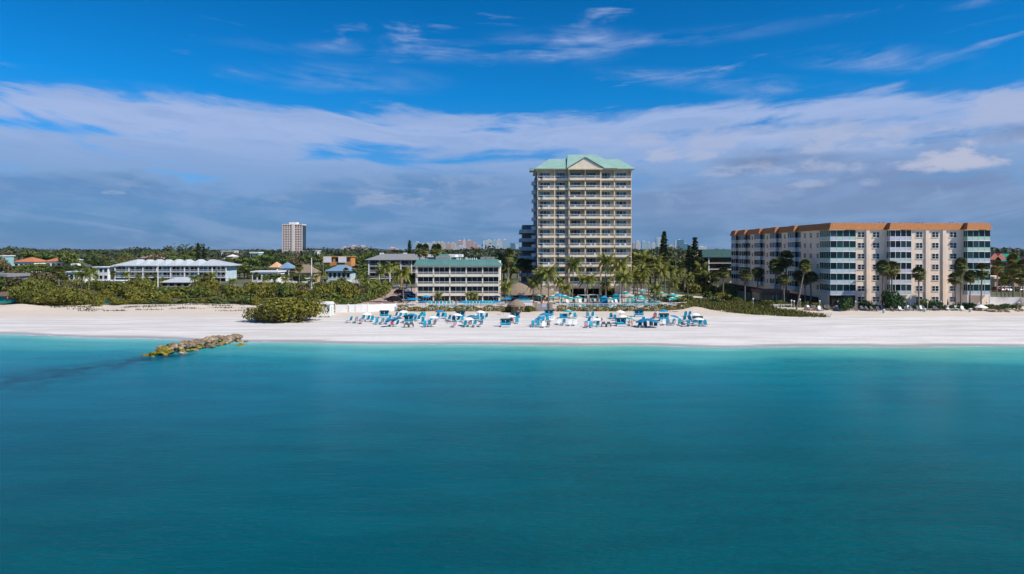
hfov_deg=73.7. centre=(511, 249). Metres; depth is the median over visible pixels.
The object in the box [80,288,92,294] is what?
sea grape shrub
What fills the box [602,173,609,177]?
window
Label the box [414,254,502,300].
lowrise hotel
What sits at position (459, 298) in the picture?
window
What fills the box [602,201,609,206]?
window
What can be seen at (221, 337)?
boulder
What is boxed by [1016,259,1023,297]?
cabbage palm
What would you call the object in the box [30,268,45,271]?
broadleaf tree
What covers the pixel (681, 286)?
sea grape shrub
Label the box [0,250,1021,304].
ground
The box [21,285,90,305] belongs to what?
sea grape shrub
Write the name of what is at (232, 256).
cream house
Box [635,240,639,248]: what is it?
skyline building
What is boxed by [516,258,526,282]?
cabbage palm
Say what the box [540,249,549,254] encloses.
window
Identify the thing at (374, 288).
coconut palm
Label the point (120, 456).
sea
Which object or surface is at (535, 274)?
coconut palm
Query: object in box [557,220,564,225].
window
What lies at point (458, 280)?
window
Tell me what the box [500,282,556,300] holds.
thatched bar
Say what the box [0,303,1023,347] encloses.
beach
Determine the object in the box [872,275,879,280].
window
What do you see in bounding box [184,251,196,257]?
broadleaf tree
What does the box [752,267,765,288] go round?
cabbage palm
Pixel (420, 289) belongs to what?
window
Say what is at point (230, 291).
sea grape shrub
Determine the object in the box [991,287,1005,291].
parked car
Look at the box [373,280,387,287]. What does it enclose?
coconut palm
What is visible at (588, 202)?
window
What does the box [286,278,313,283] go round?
terrace wall
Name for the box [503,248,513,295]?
cabbage palm
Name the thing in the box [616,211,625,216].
window
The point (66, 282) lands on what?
sea grape shrub
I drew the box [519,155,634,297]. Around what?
tower hotel
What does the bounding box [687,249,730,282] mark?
green roof building
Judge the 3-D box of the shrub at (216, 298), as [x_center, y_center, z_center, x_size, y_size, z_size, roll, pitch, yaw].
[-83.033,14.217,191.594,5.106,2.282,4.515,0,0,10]
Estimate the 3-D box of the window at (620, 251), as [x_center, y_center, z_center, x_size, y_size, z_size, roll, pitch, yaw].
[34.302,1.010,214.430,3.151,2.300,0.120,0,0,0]
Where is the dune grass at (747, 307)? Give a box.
[685,298,832,316]
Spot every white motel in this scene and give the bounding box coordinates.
[65,271,93,282]
[91,280,127,282]
[92,266,117,279]
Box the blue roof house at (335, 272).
[325,265,355,279]
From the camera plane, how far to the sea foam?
120.22 m
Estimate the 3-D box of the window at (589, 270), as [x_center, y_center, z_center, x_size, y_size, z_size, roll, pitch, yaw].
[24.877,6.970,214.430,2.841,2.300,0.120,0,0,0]
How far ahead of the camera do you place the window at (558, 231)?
214.41 m
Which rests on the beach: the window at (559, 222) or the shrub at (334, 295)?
the shrub at (334, 295)
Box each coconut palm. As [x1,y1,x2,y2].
[71,270,92,288]
[80,267,99,287]
[120,271,129,279]
[134,273,142,279]
[188,274,199,282]
[207,271,216,280]
[228,278,237,285]
[260,276,270,282]
[281,276,288,284]
[311,274,318,282]
[317,271,326,279]
[355,270,365,278]
[357,277,369,283]
[360,281,374,290]
[367,277,379,288]
[369,284,380,291]
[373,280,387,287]
[375,269,384,277]
[377,262,393,279]
[380,284,390,296]
[383,279,393,288]
[386,261,399,275]
[393,265,412,302]
[403,271,415,295]
[433,290,442,299]
[464,290,473,299]
[470,291,479,300]
[494,252,511,290]
[499,277,514,303]
[526,277,541,304]
[531,270,550,300]
[534,263,559,303]
[553,278,565,299]
[558,282,572,298]
[564,256,583,297]
[576,274,597,302]
[596,252,615,295]
[599,278,611,294]
[609,255,631,298]
[612,269,635,303]
[625,271,644,292]
[632,263,650,294]
[633,248,651,294]
[636,274,649,294]
[646,253,664,284]
[648,282,662,303]
[653,263,669,295]
[662,265,677,293]
[665,274,679,293]
[671,268,683,292]
[681,272,694,294]
[695,261,709,281]
[704,270,716,284]
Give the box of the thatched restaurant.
[288,265,320,282]
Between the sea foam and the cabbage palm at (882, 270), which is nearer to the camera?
the sea foam
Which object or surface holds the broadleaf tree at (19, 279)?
on the ground at (241, 280)
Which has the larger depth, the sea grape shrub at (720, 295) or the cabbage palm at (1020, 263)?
the sea grape shrub at (720, 295)
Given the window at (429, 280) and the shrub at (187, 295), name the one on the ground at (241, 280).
the shrub at (187, 295)
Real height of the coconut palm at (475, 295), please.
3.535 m
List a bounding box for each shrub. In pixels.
[0,286,9,291]
[8,277,51,303]
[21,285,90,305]
[61,281,75,286]
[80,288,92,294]
[84,280,94,289]
[85,295,101,299]
[90,298,105,305]
[94,280,105,291]
[95,289,110,296]
[100,297,123,300]
[103,281,123,293]
[108,299,128,304]
[116,283,125,297]
[119,283,132,297]
[124,290,154,300]
[125,279,138,284]
[129,297,149,303]
[131,280,147,286]
[132,286,145,290]
[135,288,164,298]
[143,283,157,288]
[146,298,157,302]
[152,277,166,286]
[155,287,170,295]
[157,296,172,303]
[165,291,184,297]
[170,286,190,293]
[172,298,196,302]
[177,293,193,298]
[184,298,194,302]
[185,287,212,297]
[190,279,215,287]
[190,282,204,288]
[195,297,214,303]
[205,286,220,295]
[205,296,222,303]
[212,299,236,303]
[221,285,235,295]
[222,286,244,298]
[227,292,249,302]
[230,296,247,303]
[239,292,257,304]
[242,296,328,322]
[243,281,260,288]
[249,283,266,298]
[249,297,261,305]
[261,282,273,297]
[268,282,278,290]
[272,285,299,296]
[273,283,287,297]
[286,282,305,290]
[293,293,320,297]
[297,290,310,294]
[301,295,319,299]
[305,298,326,303]
[308,285,331,295]
[319,291,343,301]
[323,283,334,292]
[335,281,350,287]
[335,283,352,298]
[339,298,351,304]
[345,283,359,297]
[349,297,357,303]
[354,294,363,302]
[359,293,369,301]
[365,291,374,299]
[369,290,378,298]
[372,288,382,296]
[504,306,510,311]
[524,306,531,311]
[670,297,690,303]
[677,281,689,291]
[682,295,694,299]
[683,282,701,293]
[698,281,709,291]
[702,289,711,298]
[706,284,718,293]
[708,296,721,300]
[715,292,727,299]
[717,282,734,292]
[723,294,733,300]
[725,287,738,296]
[761,299,774,301]
[799,301,810,304]
[914,299,935,307]
[984,304,1002,308]
[1010,303,1021,308]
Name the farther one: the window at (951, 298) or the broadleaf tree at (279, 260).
the broadleaf tree at (279, 260)
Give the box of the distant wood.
[0,243,1023,260]
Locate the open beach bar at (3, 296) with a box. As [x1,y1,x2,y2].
[0,292,15,302]
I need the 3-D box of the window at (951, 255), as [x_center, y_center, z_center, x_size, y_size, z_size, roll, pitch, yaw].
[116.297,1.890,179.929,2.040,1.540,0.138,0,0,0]
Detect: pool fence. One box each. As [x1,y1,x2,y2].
[397,303,528,307]
[555,302,685,307]
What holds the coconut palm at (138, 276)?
on the ground at (241, 280)
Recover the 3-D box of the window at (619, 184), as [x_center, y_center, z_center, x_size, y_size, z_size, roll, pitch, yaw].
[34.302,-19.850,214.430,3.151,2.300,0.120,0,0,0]
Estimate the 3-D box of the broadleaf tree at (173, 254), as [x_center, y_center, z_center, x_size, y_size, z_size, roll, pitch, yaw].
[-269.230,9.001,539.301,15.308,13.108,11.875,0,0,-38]
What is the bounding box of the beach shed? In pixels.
[317,301,333,315]
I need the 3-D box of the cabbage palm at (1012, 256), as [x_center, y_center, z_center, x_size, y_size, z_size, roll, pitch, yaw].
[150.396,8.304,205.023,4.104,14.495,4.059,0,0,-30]
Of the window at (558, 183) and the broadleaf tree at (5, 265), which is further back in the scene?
the broadleaf tree at (5, 265)
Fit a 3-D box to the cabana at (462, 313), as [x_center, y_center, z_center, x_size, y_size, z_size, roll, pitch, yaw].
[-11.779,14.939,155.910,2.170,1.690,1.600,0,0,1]
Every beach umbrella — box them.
[635,318,648,323]
[645,319,658,323]
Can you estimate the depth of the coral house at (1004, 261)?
350.00 m
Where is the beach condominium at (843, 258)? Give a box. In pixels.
[730,222,992,306]
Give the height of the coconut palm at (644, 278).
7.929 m
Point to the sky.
(153, 124)
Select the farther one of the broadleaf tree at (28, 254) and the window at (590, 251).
the broadleaf tree at (28, 254)
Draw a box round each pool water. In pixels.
[429,305,473,306]
[568,304,635,306]
[623,301,666,305]
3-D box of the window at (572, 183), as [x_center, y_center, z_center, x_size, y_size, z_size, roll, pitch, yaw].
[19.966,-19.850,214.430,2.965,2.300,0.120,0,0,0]
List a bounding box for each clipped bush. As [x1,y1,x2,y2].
[838,296,854,309]
[857,300,874,308]
[880,288,907,309]
[925,301,943,308]
[953,302,977,308]
[998,303,1011,308]
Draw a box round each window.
[418,267,432,273]
[418,277,432,283]
[418,286,432,292]
[418,296,432,300]
[434,267,448,273]
[434,277,448,283]
[434,286,448,292]
[434,296,448,300]
[451,268,465,273]
[451,277,465,283]
[451,287,465,292]
[451,296,465,300]
[467,268,481,273]
[467,277,481,283]
[467,287,481,292]
[467,296,481,300]
[484,267,497,273]
[484,277,497,283]
[484,286,497,292]
[484,296,497,300]
[540,173,549,177]
[540,182,549,187]
[540,192,549,196]
[540,201,549,206]
[540,211,549,216]
[540,220,549,225]
[540,230,549,235]
[540,239,549,244]
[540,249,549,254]
[540,258,549,263]
[557,173,564,177]
[557,182,564,187]
[557,192,564,196]
[557,201,564,206]
[557,211,564,216]
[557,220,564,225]
[557,230,564,235]
[557,239,564,244]
[557,249,564,254]
[557,258,564,263]
[557,268,564,273]
[571,173,579,177]
[571,182,579,186]
[571,192,579,196]
[571,201,579,206]
[571,211,579,215]
[571,220,579,225]
[571,230,579,235]
[571,239,579,244]
[571,249,579,254]
[571,277,579,283]
[587,173,595,177]
[587,182,595,186]
[587,192,595,196]
[587,201,595,206]
[587,211,595,215]
[587,220,595,225]
[587,230,595,235]
[587,239,595,244]
[587,249,595,254]
[587,258,595,264]
[587,268,595,273]
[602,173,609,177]
[602,182,609,187]
[602,192,609,196]
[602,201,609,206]
[602,211,609,216]
[602,220,609,225]
[602,230,609,235]
[602,239,609,244]
[602,249,609,254]
[616,173,625,177]
[616,182,625,187]
[616,192,625,196]
[616,201,625,206]
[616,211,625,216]
[616,220,625,225]
[616,230,625,235]
[616,239,625,244]
[616,249,625,254]
[701,258,730,261]
[707,264,730,267]
[857,232,864,237]
[857,243,864,247]
[857,253,864,258]
[857,264,864,269]
[857,275,864,280]
[857,286,864,291]
[857,296,864,301]
[872,232,879,237]
[872,243,879,247]
[872,253,879,258]
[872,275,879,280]
[872,286,879,291]
[872,296,879,301]
[915,232,922,237]
[915,286,922,291]
[916,243,922,247]
[916,253,922,258]
[931,232,938,237]
[931,275,938,280]
[931,286,938,291]
[932,243,938,247]
[932,253,938,258]
[932,264,938,269]
[932,296,938,301]
[949,232,956,237]
[949,243,956,247]
[949,253,956,258]
[949,286,956,291]
[949,296,956,301]
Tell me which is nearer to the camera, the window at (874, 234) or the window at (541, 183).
the window at (874, 234)
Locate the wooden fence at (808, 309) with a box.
[804,307,816,310]
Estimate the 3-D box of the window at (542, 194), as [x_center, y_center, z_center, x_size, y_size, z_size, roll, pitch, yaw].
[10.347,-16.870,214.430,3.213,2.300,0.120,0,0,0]
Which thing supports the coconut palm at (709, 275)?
on the ground at (241, 280)
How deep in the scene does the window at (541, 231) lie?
214.41 m
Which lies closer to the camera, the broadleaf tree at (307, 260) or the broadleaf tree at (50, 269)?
the broadleaf tree at (50, 269)
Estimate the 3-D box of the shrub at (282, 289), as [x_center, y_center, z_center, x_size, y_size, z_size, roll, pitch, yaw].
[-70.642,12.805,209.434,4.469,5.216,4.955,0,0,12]
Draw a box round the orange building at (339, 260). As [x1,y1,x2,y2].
[322,256,355,266]
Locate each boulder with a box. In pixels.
[160,346,167,352]
[166,343,175,348]
[184,342,193,348]
[205,343,215,347]
[209,336,217,340]
[216,335,223,341]
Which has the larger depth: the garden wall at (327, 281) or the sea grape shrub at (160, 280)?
the garden wall at (327, 281)
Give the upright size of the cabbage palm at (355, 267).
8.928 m
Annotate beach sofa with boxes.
[560,313,567,318]
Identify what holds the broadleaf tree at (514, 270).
on the ground at (241, 280)
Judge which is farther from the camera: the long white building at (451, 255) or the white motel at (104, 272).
the long white building at (451, 255)
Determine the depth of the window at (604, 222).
214.41 m
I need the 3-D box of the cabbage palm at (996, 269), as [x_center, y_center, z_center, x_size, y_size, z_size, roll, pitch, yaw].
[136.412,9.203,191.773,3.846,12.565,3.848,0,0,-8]
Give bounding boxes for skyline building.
[440,241,444,249]
[446,243,451,249]
[466,240,473,248]
[486,239,491,247]
[493,239,496,248]
[502,239,507,250]
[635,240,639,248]
[641,241,646,249]
[656,237,658,248]
[674,239,683,248]
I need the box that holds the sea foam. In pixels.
[64,336,991,346]
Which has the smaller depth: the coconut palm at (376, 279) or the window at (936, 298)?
the window at (936, 298)
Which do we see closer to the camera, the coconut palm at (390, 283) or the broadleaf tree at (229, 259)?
the coconut palm at (390, 283)
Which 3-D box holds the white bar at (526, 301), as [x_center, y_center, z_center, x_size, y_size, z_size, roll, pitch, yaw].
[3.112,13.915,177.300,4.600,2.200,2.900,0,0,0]
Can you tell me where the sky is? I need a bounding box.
[0,0,1023,304]
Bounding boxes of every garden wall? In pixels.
[326,280,359,284]
[990,297,1023,305]
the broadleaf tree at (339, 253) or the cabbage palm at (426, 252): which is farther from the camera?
the broadleaf tree at (339, 253)
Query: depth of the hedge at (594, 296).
207.67 m
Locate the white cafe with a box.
[250,270,286,282]
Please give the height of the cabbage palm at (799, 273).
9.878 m
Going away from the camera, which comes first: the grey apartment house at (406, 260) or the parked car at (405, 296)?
the parked car at (405, 296)
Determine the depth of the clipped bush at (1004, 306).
172.79 m
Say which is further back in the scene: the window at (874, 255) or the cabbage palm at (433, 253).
the cabbage palm at (433, 253)
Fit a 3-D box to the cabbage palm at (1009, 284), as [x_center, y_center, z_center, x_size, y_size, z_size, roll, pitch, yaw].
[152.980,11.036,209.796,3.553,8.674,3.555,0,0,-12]
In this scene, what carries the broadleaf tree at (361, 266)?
on the ground at (241, 280)
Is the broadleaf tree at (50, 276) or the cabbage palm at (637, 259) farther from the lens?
the broadleaf tree at (50, 276)
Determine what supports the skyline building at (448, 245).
on the ground at (241, 280)
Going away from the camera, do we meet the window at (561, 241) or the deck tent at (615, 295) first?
the deck tent at (615, 295)
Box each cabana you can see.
[379,310,388,317]
[404,315,413,322]
[456,311,464,317]
[500,318,510,326]
[510,312,519,318]
[544,310,553,316]
[615,318,626,325]
[634,309,643,316]
[658,313,668,320]
[692,316,702,323]
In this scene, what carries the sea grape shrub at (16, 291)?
on the ground at (241, 280)
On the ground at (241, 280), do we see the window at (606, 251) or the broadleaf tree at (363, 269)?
the broadleaf tree at (363, 269)
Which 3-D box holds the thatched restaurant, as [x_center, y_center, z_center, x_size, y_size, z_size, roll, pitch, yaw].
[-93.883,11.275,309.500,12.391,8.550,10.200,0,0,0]
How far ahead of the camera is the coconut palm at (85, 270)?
235.63 m
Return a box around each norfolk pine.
[195,243,200,260]
[200,246,206,259]
[407,240,411,253]
[659,231,669,261]
[682,245,691,280]
[685,237,698,281]
[694,249,707,283]
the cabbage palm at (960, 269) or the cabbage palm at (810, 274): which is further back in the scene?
the cabbage palm at (810, 274)
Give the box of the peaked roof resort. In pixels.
[111,259,240,280]
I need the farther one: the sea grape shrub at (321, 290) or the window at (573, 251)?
the window at (573, 251)
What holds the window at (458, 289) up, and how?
in the lowrise hotel at (450, 278)
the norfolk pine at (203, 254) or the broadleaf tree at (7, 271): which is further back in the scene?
the norfolk pine at (203, 254)
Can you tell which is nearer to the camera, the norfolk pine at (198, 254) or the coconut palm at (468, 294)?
the coconut palm at (468, 294)
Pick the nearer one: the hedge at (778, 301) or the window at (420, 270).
the hedge at (778, 301)
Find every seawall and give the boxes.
[397,308,534,310]
[554,306,682,310]
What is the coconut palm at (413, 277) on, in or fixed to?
on the ground at (241, 280)
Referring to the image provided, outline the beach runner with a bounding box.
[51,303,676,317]
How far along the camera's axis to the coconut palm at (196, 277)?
239.44 m
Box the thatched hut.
[507,299,525,312]
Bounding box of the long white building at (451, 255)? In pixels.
[422,254,463,258]
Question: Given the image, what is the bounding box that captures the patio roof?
[751,289,789,301]
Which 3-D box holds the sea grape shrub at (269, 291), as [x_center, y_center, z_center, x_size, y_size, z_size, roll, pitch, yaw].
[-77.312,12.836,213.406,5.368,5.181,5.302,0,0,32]
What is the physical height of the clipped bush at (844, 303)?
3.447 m
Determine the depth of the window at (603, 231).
214.41 m
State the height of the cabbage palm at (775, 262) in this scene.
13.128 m
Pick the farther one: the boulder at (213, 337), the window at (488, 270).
the window at (488, 270)
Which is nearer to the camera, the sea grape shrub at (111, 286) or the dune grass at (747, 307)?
the dune grass at (747, 307)
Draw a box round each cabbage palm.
[52,266,65,285]
[110,271,116,281]
[203,273,208,286]
[289,268,295,276]
[294,264,303,281]
[352,265,358,283]
[415,243,423,259]
[422,243,430,258]
[430,244,437,258]
[435,243,441,255]
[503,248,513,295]
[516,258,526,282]
[523,258,533,285]
[632,255,641,295]
[644,258,655,294]
[661,257,669,289]
[678,266,687,281]
[693,268,701,283]
[712,273,720,293]
[717,267,729,292]
[737,269,752,301]
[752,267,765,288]
[768,258,784,299]
[774,257,786,299]
[776,274,790,303]
[778,250,794,302]
[792,270,803,295]
[796,259,811,308]
[799,275,810,301]
[804,271,819,302]
[875,259,889,305]
[885,260,900,291]
[911,266,926,305]
[947,272,962,309]
[952,257,968,305]
[962,270,978,302]
[974,263,989,309]
[990,260,1004,296]
[994,267,1005,296]
[998,276,1011,296]
[1004,272,1015,296]
[1005,253,1018,296]
[1005,264,1021,296]
[1010,273,1023,296]
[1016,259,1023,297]
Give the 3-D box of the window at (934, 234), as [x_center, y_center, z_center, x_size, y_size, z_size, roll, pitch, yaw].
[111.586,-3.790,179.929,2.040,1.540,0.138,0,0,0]
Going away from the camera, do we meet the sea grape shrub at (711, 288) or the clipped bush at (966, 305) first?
the clipped bush at (966, 305)
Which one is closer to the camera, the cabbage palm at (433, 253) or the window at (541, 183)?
the window at (541, 183)
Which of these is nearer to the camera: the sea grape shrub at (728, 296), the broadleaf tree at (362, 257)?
the sea grape shrub at (728, 296)
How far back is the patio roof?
191.20 m
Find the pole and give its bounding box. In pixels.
[311,258,311,288]
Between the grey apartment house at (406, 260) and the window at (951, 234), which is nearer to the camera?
the window at (951, 234)
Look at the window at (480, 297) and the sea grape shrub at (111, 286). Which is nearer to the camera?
the window at (480, 297)
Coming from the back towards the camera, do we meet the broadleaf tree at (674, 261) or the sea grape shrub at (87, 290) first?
the broadleaf tree at (674, 261)
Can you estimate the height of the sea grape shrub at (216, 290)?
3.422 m
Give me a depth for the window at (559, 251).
214.41 m
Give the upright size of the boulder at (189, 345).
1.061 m
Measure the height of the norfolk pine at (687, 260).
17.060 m
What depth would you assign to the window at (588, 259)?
214.41 m
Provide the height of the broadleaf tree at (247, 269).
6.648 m
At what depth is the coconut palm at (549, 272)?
183.99 m
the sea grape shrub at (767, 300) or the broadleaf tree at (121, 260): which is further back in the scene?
the broadleaf tree at (121, 260)
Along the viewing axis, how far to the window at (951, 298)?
179.98 m
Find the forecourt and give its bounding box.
[631,288,666,296]
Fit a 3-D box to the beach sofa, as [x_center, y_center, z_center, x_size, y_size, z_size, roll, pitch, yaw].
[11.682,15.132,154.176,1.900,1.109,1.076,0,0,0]
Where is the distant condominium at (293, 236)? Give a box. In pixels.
[282,222,305,252]
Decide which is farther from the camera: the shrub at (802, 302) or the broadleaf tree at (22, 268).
the broadleaf tree at (22, 268)
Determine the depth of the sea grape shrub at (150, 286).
219.06 m
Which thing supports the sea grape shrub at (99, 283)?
on the ground at (241, 280)
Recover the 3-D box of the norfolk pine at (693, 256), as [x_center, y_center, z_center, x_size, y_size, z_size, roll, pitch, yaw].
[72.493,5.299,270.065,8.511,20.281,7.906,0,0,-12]
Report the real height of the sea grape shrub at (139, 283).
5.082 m
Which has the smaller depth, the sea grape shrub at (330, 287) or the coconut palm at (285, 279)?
the sea grape shrub at (330, 287)
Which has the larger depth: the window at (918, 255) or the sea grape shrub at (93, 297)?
the sea grape shrub at (93, 297)
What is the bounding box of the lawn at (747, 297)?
[699,295,752,299]
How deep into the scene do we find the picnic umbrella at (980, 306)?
171.41 m
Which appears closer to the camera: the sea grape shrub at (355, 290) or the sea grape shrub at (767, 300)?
the sea grape shrub at (767, 300)
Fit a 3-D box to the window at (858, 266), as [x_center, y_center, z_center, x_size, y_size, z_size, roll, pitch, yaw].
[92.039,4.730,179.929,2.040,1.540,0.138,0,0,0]
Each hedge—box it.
[397,305,535,311]
[556,302,692,311]
[591,293,618,297]
[632,293,671,301]
[776,300,792,303]
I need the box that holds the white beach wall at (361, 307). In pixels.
[335,302,396,311]
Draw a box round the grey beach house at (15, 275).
[0,273,29,278]
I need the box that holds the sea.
[0,334,1023,573]
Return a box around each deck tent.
[600,296,607,304]
[612,293,618,301]
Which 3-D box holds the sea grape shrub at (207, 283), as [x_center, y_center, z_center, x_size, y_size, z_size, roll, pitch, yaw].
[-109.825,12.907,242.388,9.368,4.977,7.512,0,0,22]
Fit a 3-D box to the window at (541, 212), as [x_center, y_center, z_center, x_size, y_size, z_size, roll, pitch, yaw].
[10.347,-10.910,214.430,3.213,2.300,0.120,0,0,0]
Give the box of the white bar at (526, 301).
[517,299,532,305]
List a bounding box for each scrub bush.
[66,281,79,287]
[295,285,310,290]
[352,282,364,294]
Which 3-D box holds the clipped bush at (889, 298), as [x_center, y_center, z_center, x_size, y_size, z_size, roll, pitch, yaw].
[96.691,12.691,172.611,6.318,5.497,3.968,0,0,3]
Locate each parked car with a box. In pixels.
[387,296,404,301]
[394,289,404,293]
[397,295,409,300]
[400,293,414,297]
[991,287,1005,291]
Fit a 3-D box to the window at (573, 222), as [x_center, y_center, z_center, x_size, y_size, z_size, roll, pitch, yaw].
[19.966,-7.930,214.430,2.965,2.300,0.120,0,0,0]
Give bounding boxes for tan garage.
[989,275,1021,289]
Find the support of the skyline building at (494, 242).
on the ground at (241, 280)
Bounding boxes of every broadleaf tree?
[0,251,15,257]
[0,256,12,270]
[0,269,15,272]
[0,278,17,284]
[1,277,23,287]
[3,277,29,285]
[13,265,30,272]
[15,270,38,277]
[19,264,40,272]
[20,251,37,257]
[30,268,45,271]
[32,270,67,284]
[34,253,55,259]
[41,267,56,272]
[54,249,69,256]
[56,275,71,279]
[58,253,80,263]
[61,264,71,270]
[68,266,88,270]
[83,256,102,266]
[84,252,101,264]
[99,258,113,265]
[102,262,118,265]
[114,255,128,260]
[115,259,127,262]
[121,252,134,261]
[139,251,154,257]
[143,251,167,260]
[164,252,181,257]
[166,256,194,260]
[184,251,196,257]
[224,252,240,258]
[225,258,238,261]
[234,257,257,275]
[237,265,259,278]
[243,267,261,278]
[252,254,275,267]
[262,274,286,281]
[263,250,280,265]
[271,257,282,264]
[275,256,289,263]
[286,258,303,265]
[286,274,309,281]
[299,255,313,264]
[315,258,322,263]
[319,265,332,279]
[335,250,347,255]
[355,256,361,265]
[358,254,367,263]
[358,264,367,268]
[358,268,367,274]
[365,253,376,261]
[502,267,518,281]
[669,253,684,259]
[669,258,683,276]
[691,269,708,281]
[995,249,1006,253]
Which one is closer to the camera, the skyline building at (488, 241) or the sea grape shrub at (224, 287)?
the sea grape shrub at (224, 287)
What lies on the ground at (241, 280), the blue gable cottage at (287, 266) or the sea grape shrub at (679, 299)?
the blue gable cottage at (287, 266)
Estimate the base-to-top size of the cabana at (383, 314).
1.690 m
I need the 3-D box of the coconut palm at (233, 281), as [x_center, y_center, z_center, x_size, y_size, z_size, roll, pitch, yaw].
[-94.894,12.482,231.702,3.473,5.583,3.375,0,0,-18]
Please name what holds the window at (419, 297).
in the lowrise hotel at (450, 278)
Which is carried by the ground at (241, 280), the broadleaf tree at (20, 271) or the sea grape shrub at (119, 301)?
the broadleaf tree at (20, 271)
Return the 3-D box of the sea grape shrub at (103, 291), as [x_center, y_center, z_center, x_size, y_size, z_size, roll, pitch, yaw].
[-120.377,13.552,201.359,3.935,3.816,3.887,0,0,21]
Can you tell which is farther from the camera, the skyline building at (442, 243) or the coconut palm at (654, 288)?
the skyline building at (442, 243)
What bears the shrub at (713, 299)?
on the ground at (241, 280)
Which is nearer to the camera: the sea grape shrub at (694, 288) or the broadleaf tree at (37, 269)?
the sea grape shrub at (694, 288)
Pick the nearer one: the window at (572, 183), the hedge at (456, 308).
the hedge at (456, 308)
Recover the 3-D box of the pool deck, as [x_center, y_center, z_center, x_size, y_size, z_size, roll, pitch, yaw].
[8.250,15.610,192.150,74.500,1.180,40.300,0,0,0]
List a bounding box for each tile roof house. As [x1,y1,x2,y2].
[13,257,45,271]
[45,257,80,266]
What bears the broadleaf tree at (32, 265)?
on the ground at (241, 280)
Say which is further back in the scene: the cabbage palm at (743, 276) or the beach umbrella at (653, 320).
the cabbage palm at (743, 276)
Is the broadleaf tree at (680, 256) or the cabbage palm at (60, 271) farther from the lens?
the broadleaf tree at (680, 256)
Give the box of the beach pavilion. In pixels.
[161,277,196,287]
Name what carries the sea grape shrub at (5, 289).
on the ground at (241, 280)
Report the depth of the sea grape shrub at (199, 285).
231.96 m
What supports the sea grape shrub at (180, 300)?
on the ground at (241, 280)
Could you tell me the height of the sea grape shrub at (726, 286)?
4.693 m
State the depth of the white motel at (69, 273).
300.00 m
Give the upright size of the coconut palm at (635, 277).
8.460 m
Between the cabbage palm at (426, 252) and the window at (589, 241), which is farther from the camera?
the cabbage palm at (426, 252)
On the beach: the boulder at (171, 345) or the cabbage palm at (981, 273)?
the cabbage palm at (981, 273)
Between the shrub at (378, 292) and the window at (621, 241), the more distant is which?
the window at (621, 241)
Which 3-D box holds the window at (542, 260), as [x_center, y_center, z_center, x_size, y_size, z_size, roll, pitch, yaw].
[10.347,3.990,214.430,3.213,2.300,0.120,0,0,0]
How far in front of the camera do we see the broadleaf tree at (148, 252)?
615.62 m
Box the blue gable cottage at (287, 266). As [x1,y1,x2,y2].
[279,262,295,277]
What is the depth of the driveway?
199.22 m
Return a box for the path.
[647,292,724,299]
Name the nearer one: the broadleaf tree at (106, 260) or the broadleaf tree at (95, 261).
the broadleaf tree at (106, 260)
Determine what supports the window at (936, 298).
in the beach condominium at (843, 258)
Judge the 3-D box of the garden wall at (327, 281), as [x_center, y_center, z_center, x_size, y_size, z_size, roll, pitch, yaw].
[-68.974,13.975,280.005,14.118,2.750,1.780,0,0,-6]
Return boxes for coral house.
[990,253,1005,266]
[1001,254,1023,266]
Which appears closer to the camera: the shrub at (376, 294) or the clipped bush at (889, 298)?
the clipped bush at (889, 298)
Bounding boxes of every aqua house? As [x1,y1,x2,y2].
[0,255,14,272]
[249,252,263,265]
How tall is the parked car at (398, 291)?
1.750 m
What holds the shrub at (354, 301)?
on the beach
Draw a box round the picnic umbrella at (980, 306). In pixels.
[975,305,987,307]
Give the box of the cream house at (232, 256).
[226,254,238,258]
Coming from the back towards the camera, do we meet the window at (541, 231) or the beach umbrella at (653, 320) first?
the window at (541, 231)
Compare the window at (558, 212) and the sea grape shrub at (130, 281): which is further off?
the sea grape shrub at (130, 281)
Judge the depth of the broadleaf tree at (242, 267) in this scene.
343.72 m
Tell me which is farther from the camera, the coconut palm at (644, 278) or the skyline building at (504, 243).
the skyline building at (504, 243)
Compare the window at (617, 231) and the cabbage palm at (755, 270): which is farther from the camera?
the window at (617, 231)
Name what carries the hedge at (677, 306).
on the beach
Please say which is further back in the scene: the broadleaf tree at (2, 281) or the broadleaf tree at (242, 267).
the broadleaf tree at (242, 267)
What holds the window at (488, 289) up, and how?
in the lowrise hotel at (450, 278)
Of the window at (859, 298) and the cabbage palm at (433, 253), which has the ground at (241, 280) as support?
the cabbage palm at (433, 253)
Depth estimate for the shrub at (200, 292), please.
210.84 m
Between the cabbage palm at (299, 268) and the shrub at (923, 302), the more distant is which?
the cabbage palm at (299, 268)
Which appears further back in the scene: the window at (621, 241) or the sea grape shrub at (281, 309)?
the window at (621, 241)
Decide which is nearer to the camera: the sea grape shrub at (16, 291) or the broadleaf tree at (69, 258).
the sea grape shrub at (16, 291)
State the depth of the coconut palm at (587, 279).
188.55 m
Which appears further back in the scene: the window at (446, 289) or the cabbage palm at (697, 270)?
the cabbage palm at (697, 270)
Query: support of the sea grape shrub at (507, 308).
on the beach
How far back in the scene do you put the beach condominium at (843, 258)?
180.00 m
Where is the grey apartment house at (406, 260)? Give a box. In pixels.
[365,253,426,282]
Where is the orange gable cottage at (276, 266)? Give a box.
[269,262,280,269]
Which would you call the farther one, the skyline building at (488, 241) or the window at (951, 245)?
the skyline building at (488, 241)
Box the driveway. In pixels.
[357,288,415,304]
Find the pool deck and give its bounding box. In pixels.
[399,297,676,309]
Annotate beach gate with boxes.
[534,301,552,310]
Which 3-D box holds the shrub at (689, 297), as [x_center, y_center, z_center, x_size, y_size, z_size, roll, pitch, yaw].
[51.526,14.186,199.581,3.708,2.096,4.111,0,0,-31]
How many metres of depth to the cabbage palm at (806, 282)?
183.51 m

